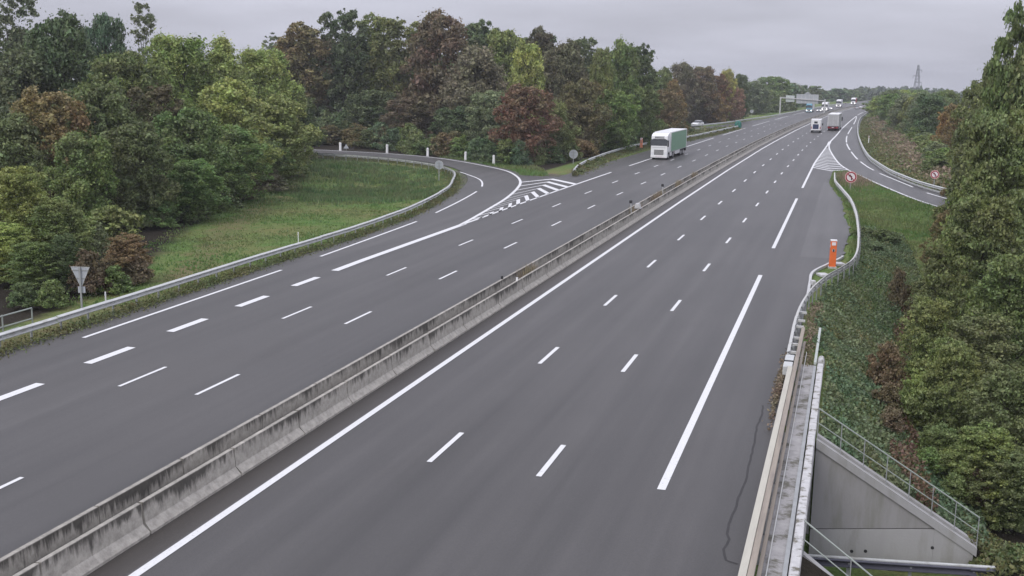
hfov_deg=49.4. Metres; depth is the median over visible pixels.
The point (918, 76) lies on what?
electricity pylon
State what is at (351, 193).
tall herbs
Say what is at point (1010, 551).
undergrowth
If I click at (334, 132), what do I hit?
bush
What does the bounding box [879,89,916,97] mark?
tree
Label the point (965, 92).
tree
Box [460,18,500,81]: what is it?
tree
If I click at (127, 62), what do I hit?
tree
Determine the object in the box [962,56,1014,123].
tree
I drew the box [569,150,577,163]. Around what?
road sign
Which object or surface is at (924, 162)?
bush
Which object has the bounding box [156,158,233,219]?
tree
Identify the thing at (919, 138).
bush
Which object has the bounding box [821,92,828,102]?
tree
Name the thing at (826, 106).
white lorry
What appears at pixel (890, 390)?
bush
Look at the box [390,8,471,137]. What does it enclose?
tree
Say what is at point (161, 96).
tree
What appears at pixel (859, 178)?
dry grass
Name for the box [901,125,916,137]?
bush
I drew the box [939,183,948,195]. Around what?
bush
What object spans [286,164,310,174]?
bush
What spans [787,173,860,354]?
crash barrier
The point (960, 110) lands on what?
tree
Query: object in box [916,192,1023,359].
tree
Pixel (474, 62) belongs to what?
tree
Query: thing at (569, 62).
tree
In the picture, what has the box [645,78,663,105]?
tree
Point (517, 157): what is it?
bush
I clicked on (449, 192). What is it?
verge weeds
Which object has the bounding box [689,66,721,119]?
tree
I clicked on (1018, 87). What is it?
tree
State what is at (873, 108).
tree
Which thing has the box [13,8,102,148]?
tree
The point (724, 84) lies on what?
tree
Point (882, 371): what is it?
bush
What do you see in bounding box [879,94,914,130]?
tree
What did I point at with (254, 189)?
bush
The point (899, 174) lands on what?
crash barrier
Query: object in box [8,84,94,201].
tree
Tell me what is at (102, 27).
tree
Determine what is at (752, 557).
bridge parapet
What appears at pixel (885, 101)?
tree
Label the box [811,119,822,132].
box van
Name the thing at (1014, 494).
tree
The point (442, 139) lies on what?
bush
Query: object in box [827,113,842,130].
grey lorry
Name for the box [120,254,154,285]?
bush
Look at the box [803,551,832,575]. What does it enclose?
wing wall
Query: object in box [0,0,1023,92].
sky
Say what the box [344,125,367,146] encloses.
bush
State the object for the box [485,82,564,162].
tree
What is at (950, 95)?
tree
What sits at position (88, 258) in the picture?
bush
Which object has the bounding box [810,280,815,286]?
stone slab
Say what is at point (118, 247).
bush
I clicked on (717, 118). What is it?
tree
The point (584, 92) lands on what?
tree
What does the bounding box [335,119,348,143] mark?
bush
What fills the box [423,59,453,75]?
tree
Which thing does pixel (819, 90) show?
tree
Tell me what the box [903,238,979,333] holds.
tree
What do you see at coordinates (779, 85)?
tree
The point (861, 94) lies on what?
tree
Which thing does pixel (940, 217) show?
tree
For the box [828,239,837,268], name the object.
call box
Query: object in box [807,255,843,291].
kerb
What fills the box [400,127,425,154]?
bush
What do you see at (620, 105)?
tree
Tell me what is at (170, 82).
tree
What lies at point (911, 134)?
bush
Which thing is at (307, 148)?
tree
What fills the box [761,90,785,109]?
tree
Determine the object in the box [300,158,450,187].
bank grass
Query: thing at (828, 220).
hard shoulder
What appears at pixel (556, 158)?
bush
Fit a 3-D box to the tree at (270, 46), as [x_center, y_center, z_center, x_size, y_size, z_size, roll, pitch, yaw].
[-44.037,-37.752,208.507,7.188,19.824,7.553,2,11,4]
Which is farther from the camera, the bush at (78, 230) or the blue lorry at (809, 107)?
the blue lorry at (809, 107)
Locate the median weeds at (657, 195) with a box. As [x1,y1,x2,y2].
[516,171,697,278]
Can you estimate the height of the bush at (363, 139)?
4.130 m
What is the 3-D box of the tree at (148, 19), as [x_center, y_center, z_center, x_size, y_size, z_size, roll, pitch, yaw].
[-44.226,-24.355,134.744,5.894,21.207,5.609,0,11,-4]
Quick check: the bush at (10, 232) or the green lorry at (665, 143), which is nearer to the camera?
the bush at (10, 232)
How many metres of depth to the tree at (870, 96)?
869.38 m
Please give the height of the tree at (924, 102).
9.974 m
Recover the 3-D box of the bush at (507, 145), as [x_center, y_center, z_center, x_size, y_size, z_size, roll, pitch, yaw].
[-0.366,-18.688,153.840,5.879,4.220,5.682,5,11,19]
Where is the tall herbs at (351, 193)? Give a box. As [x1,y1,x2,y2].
[251,172,451,209]
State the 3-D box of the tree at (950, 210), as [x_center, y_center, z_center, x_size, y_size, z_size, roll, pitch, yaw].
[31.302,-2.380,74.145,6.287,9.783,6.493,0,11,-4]
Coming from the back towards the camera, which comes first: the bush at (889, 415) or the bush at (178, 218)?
the bush at (178, 218)
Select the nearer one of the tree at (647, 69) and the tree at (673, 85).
the tree at (647, 69)
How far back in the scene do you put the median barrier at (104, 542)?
36.56 m
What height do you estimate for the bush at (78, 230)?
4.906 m
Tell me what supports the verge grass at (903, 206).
on the ground at (240, 227)
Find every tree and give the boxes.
[0,0,45,120]
[0,29,73,118]
[0,42,71,164]
[0,108,54,222]
[0,165,63,258]
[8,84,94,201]
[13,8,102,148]
[39,127,122,232]
[52,81,150,204]
[72,50,176,170]
[81,11,131,79]
[97,119,185,228]
[124,1,166,86]
[127,83,184,195]
[129,27,227,163]
[129,57,194,114]
[143,103,243,211]
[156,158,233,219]
[183,76,286,178]
[188,30,272,139]
[200,123,274,199]
[237,43,312,159]
[244,140,309,185]
[253,94,327,176]
[263,32,288,81]
[264,21,333,103]
[277,84,328,158]
[280,136,313,164]
[307,37,343,112]
[308,8,372,110]
[332,47,371,103]
[342,89,401,132]
[348,12,397,100]
[364,16,436,100]
[377,94,441,139]
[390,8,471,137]
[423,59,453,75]
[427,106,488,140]
[429,40,509,137]
[458,90,511,143]
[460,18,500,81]
[485,27,531,93]
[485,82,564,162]
[506,38,548,136]
[517,35,564,107]
[525,25,558,96]
[534,98,583,154]
[541,37,589,127]
[554,75,616,150]
[560,36,597,118]
[581,46,616,136]
[587,89,643,149]
[609,34,648,142]
[626,83,665,144]
[634,42,657,110]
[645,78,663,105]
[652,89,688,129]
[654,66,678,112]
[663,78,690,130]
[670,59,703,120]
[685,93,715,122]
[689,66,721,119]
[700,91,732,122]
[714,73,733,121]
[721,68,738,120]
[726,87,747,120]
[733,74,751,118]
[741,80,778,113]
[757,76,794,94]
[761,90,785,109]
[787,83,801,107]
[791,82,806,105]
[808,86,824,102]
[809,88,822,102]
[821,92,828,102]
[825,90,837,101]
[831,88,849,101]
[843,89,858,100]
[853,90,864,100]
[859,88,876,100]
[864,97,876,116]
[867,97,879,116]
[874,93,897,120]
[875,89,904,119]
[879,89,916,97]
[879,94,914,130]
[883,93,913,117]
[894,368,943,430]
[896,97,913,124]
[896,294,956,386]
[897,91,943,131]
[900,336,994,456]
[902,92,951,135]
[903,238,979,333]
[908,89,929,93]
[911,421,971,474]
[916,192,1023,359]
[917,210,952,262]
[923,306,1023,443]
[924,188,962,263]
[930,103,963,147]
[930,158,965,240]
[932,104,1023,339]
[934,95,951,133]
[935,420,1023,527]
[937,89,960,105]
[942,252,1023,418]
[943,80,978,180]
[944,137,968,201]
[945,148,953,189]
[949,79,983,179]
[951,134,969,175]
[954,62,1011,189]
[956,69,1004,190]
[958,362,1023,500]
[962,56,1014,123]
[962,448,1023,534]
[968,0,1023,211]
[982,49,1023,247]
[1002,189,1023,306]
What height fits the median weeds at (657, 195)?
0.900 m
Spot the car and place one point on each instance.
(696, 122)
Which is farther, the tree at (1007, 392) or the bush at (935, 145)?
the bush at (935, 145)
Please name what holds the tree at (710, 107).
on the ground at (240, 227)
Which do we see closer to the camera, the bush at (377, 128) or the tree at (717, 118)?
the bush at (377, 128)
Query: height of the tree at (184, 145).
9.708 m
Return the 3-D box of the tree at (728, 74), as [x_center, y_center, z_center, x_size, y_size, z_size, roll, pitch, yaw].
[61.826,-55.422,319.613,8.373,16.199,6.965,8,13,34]
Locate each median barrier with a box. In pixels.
[0,104,859,575]
[12,104,863,575]
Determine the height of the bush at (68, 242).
3.340 m
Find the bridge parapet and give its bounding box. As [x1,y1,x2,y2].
[738,311,806,575]
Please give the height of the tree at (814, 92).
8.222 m
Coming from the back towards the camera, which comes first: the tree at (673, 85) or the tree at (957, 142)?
the tree at (673, 85)
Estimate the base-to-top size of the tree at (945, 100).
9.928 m
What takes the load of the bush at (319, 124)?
on the ground at (240, 227)
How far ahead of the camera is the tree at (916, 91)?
470.68 m
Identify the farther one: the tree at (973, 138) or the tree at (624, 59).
the tree at (624, 59)
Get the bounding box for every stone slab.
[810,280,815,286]
[816,273,826,276]
[836,262,844,265]
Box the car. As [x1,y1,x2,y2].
[691,120,703,126]
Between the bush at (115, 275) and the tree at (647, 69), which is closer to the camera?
the bush at (115, 275)
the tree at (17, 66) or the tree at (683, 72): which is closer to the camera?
the tree at (17, 66)
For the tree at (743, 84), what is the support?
on the ground at (240, 227)
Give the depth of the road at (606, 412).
42.63 m
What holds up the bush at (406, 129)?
on the ground at (240, 227)
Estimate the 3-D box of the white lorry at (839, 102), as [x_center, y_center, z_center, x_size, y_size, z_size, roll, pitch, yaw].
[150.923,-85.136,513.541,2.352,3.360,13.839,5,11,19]
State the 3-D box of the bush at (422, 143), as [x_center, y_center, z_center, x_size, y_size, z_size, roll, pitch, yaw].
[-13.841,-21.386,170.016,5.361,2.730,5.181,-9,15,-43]
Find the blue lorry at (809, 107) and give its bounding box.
[806,104,814,111]
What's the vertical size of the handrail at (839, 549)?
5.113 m
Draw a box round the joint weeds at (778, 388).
[762,300,825,430]
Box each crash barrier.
[0,153,455,346]
[572,126,737,171]
[691,103,845,125]
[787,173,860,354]
[808,554,995,575]
[857,113,946,192]
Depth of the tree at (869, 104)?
369.27 m
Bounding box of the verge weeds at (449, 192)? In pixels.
[0,155,464,359]
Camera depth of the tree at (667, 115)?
228.63 m
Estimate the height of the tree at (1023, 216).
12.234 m
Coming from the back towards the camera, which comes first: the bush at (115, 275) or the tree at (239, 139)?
the tree at (239, 139)
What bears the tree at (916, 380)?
on the ground at (240, 227)
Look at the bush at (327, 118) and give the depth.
192.94 m
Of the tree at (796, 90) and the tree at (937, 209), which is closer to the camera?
the tree at (937, 209)
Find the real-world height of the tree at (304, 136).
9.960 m
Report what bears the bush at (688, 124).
on the ground at (240, 227)
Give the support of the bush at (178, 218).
on the ground at (240, 227)
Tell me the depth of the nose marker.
279.62 m
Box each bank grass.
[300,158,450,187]
[859,116,950,191]
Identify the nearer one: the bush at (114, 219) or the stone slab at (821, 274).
the stone slab at (821, 274)
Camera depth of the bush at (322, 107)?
206.71 m
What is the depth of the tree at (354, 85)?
212.87 m
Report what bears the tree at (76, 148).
on the ground at (240, 227)
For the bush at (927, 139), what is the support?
on the ground at (240, 227)
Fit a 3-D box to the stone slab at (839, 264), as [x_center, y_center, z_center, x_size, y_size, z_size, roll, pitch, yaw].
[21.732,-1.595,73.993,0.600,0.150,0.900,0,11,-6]
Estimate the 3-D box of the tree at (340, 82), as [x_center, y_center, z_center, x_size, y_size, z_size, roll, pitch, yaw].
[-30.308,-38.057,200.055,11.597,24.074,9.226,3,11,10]
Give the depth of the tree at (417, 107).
180.86 m
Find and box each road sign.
[71,267,89,307]
[435,161,442,168]
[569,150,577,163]
[845,171,856,188]
[930,170,938,182]
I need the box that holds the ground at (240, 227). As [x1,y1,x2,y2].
[0,101,1023,575]
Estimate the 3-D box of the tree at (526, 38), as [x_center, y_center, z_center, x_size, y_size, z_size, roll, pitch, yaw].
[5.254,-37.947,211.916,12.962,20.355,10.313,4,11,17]
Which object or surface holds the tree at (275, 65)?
on the ground at (240, 227)
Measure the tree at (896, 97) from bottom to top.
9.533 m
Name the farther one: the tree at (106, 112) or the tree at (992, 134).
the tree at (106, 112)
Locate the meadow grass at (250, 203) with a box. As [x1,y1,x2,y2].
[36,163,450,307]
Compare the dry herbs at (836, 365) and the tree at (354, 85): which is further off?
the tree at (354, 85)
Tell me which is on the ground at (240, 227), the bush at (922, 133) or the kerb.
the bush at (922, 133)
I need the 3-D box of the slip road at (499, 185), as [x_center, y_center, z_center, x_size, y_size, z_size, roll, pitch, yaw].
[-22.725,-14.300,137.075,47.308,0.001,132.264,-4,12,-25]
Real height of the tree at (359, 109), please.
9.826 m
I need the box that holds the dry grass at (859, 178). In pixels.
[831,170,879,191]
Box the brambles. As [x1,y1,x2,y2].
[885,284,939,512]
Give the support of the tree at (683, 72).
on the ground at (240, 227)
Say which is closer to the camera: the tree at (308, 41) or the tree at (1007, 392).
the tree at (1007, 392)
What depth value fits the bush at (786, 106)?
431.72 m
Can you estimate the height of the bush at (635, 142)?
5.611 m
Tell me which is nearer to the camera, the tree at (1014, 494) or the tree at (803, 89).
the tree at (1014, 494)
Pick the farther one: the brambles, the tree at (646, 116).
the tree at (646, 116)
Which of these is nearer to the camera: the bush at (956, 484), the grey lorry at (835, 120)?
the bush at (956, 484)
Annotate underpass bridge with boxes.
[760,356,824,575]
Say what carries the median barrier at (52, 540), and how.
on the road at (606, 412)
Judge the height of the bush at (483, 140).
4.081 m
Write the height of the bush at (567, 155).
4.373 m
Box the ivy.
[811,225,990,550]
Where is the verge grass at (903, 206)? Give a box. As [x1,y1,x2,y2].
[829,169,943,272]
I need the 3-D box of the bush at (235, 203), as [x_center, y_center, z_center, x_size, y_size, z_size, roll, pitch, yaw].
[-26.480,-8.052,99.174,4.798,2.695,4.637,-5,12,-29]
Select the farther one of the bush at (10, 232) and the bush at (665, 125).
the bush at (665, 125)
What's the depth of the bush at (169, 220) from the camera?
87.62 m
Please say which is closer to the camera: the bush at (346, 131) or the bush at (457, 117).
the bush at (457, 117)
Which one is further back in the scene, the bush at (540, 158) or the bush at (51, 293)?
the bush at (540, 158)
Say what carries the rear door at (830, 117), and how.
in the grey lorry at (835, 120)
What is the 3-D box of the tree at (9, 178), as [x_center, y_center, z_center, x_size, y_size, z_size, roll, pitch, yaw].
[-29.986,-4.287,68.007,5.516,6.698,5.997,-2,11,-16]
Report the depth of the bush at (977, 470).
41.42 m
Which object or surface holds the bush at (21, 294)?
on the ground at (240, 227)
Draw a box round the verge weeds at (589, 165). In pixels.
[571,126,741,175]
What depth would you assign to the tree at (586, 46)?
197.01 m
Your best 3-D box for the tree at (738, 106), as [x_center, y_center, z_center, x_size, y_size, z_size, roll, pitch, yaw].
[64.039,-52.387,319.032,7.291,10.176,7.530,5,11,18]
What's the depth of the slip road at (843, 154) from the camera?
158.40 m
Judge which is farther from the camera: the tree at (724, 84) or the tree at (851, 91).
the tree at (851, 91)
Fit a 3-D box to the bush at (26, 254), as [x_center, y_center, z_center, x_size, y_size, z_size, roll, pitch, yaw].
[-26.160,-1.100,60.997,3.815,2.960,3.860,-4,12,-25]
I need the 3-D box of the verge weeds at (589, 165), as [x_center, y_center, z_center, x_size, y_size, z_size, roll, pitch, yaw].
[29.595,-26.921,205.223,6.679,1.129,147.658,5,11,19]
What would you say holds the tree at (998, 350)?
on the ground at (240, 227)
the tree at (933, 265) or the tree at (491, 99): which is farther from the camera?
the tree at (491, 99)
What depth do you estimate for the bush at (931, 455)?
41.82 m
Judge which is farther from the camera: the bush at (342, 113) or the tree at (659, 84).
the tree at (659, 84)
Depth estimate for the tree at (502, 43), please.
190.15 m
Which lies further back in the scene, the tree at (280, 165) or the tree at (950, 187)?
the tree at (280, 165)
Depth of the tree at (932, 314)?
55.13 m
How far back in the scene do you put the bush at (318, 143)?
185.42 m
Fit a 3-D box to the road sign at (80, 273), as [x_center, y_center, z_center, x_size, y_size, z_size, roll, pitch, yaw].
[-21.756,0.339,56.289,0.982,2.860,0.130,2,11,5]
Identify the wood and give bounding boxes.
[655,85,962,101]
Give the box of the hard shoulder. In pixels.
[800,182,850,257]
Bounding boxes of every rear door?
[828,115,833,125]
[833,115,838,125]
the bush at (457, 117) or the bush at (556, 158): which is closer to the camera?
the bush at (556, 158)
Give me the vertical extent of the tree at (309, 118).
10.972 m
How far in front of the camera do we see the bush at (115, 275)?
61.80 m
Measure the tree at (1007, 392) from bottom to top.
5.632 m
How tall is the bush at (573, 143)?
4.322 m
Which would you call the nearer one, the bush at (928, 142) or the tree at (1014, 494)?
the tree at (1014, 494)
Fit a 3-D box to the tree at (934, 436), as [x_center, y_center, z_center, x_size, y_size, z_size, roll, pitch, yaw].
[16.846,6.868,43.947,2.774,3.120,2.742,-1,11,-7]
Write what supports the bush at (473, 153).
on the ground at (240, 227)
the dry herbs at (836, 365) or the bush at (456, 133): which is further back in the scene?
the bush at (456, 133)
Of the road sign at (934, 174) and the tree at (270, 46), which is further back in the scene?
the tree at (270, 46)
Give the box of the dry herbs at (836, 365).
[819,228,930,492]
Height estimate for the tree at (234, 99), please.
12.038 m
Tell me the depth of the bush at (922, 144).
171.44 m
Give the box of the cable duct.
[782,328,820,575]
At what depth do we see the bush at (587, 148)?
169.28 m
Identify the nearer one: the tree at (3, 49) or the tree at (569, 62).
the tree at (3, 49)
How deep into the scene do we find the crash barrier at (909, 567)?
36.82 m
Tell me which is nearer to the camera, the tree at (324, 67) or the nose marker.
the tree at (324, 67)
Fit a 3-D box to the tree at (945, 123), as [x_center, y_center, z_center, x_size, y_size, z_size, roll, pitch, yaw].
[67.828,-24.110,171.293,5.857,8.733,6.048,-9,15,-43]
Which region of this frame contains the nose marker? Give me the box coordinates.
[734,121,741,127]
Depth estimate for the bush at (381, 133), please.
180.34 m
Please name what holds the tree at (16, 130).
on the ground at (240, 227)
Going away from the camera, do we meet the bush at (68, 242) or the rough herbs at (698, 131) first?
the bush at (68, 242)
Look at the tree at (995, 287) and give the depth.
51.93 m
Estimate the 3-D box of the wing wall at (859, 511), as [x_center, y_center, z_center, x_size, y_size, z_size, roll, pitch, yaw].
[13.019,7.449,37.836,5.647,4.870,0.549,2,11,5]
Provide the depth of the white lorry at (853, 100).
566.74 m
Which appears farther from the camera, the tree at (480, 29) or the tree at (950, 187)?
the tree at (480, 29)
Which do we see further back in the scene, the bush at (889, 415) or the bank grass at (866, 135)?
the bank grass at (866, 135)
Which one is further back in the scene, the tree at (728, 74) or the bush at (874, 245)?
the tree at (728, 74)
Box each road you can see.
[0,100,946,575]
[261,149,528,268]
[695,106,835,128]
[827,112,948,206]
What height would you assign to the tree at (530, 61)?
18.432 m
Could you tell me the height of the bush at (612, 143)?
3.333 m
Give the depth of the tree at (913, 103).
224.03 m
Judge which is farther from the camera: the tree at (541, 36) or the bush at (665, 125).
the bush at (665, 125)
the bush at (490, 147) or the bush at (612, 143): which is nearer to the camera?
the bush at (490, 147)
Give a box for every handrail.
[0,307,32,341]
[802,520,871,575]
[817,408,979,546]
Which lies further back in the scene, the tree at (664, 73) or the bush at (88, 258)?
the tree at (664, 73)
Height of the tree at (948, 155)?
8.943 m
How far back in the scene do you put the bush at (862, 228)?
88.07 m
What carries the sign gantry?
on the ground at (240, 227)
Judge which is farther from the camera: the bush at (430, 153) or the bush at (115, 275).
the bush at (430, 153)
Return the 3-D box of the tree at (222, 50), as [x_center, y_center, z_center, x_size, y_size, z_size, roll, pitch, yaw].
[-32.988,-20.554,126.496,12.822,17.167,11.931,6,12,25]
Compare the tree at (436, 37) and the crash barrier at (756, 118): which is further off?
the crash barrier at (756, 118)
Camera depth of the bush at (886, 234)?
85.72 m
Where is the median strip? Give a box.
[87,108,851,575]
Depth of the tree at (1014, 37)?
70.10 m
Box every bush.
[0,222,43,283]
[0,241,62,293]
[3,281,39,307]
[13,195,100,274]
[31,279,69,308]
[45,233,84,292]
[66,248,118,295]
[83,221,117,262]
[87,204,145,245]
[89,265,134,293]
[100,232,154,276]
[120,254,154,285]
[127,196,182,227]
[165,194,210,222]
[215,184,246,208]
[234,177,266,200]
[256,168,288,191]
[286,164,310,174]
[304,122,326,145]
[309,108,321,116]
[311,120,324,144]
[313,106,330,114]
[315,125,347,144]
[316,108,343,128]
[332,109,366,140]
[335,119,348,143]
[341,123,362,145]
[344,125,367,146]
[352,127,379,148]
[367,121,395,148]
[370,126,388,147]
[377,128,404,151]
[395,123,425,151]
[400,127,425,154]
[407,139,434,154]
[415,137,442,155]
[429,131,454,156]
[443,130,460,151]
[445,134,469,157]
[465,135,490,158]
[467,135,486,160]
[479,139,508,163]
[488,137,523,164]
[510,139,532,165]
[529,142,547,164]
[544,146,566,163]
[557,135,583,159]
[560,134,583,160]
[576,139,599,156]
[600,139,620,151]
[625,125,640,147]
[657,119,668,129]
[681,121,692,130]
[781,93,791,110]
[789,100,797,110]
[849,226,876,236]
[859,241,890,257]
[865,338,909,390]
[868,229,902,245]
[870,382,903,411]
[875,405,904,433]
[884,266,912,312]
[899,128,926,142]
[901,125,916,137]
[907,141,928,154]
[909,133,934,143]
[910,446,946,475]
[913,132,940,142]
[917,136,941,146]
[917,142,948,159]
[918,147,951,159]
[918,151,950,171]
[920,141,947,152]
[920,154,948,168]
[937,471,973,502]
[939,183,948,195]
[963,468,996,512]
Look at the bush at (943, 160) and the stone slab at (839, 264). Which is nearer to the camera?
the stone slab at (839, 264)
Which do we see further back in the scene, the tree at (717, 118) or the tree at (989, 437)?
the tree at (717, 118)
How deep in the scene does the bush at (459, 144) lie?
164.23 m
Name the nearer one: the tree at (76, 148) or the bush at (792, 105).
the tree at (76, 148)
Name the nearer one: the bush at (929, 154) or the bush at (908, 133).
the bush at (929, 154)
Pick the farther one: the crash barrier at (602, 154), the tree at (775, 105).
the tree at (775, 105)
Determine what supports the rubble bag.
on the median barrier at (104, 542)
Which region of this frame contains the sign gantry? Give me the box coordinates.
[779,92,825,113]
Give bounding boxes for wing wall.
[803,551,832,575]
[809,433,976,570]
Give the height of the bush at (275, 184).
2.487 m
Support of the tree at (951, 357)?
on the ground at (240, 227)
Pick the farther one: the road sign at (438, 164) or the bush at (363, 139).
the bush at (363, 139)
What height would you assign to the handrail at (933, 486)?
4.714 m
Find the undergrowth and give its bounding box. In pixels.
[962,511,1023,575]
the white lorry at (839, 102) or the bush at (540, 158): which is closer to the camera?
the bush at (540, 158)
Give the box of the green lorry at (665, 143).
[650,128,686,158]
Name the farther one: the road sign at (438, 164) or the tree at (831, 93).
the tree at (831, 93)
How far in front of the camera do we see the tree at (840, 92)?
700.76 m
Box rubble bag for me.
[634,203,640,208]
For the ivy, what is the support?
on the ground at (240, 227)
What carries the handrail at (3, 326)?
on the ground at (240, 227)
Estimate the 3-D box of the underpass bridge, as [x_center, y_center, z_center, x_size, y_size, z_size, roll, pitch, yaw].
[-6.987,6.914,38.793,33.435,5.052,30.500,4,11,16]
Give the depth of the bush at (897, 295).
68.88 m
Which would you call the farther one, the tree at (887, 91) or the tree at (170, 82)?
the tree at (887, 91)
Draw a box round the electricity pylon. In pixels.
[913,66,921,89]
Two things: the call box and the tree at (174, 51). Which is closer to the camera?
the call box
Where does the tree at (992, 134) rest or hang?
on the ground at (240, 227)
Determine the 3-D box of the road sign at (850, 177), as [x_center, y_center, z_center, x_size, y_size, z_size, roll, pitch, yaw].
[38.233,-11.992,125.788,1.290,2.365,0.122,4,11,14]
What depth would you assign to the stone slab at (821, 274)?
69.54 m
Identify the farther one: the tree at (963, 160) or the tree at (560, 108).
the tree at (560, 108)
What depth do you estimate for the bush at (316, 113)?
202.82 m
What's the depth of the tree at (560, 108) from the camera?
160.37 m
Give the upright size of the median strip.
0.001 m
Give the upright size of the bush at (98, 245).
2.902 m
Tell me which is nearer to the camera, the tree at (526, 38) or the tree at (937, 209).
the tree at (937, 209)
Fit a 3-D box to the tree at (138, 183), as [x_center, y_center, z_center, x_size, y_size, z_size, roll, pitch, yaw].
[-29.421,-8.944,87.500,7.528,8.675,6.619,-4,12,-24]
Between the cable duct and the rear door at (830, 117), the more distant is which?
the rear door at (830, 117)
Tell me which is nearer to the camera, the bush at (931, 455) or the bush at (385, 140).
the bush at (931, 455)
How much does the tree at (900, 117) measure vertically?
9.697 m
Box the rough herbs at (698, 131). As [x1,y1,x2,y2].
[643,125,733,142]
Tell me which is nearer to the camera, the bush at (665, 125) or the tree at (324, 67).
the tree at (324, 67)
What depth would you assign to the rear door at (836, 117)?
269.26 m
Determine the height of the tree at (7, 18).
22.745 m
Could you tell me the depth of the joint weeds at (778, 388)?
48.79 m
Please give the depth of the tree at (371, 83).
202.03 m
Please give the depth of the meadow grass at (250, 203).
88.38 m
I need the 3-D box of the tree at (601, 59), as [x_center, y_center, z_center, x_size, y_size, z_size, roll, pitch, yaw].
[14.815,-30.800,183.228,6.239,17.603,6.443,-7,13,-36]
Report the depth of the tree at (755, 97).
384.25 m
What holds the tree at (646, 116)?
on the ground at (240, 227)
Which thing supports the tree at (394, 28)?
on the ground at (240, 227)
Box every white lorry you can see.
[821,102,828,110]
[836,99,842,106]
[851,98,856,104]
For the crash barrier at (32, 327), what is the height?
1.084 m

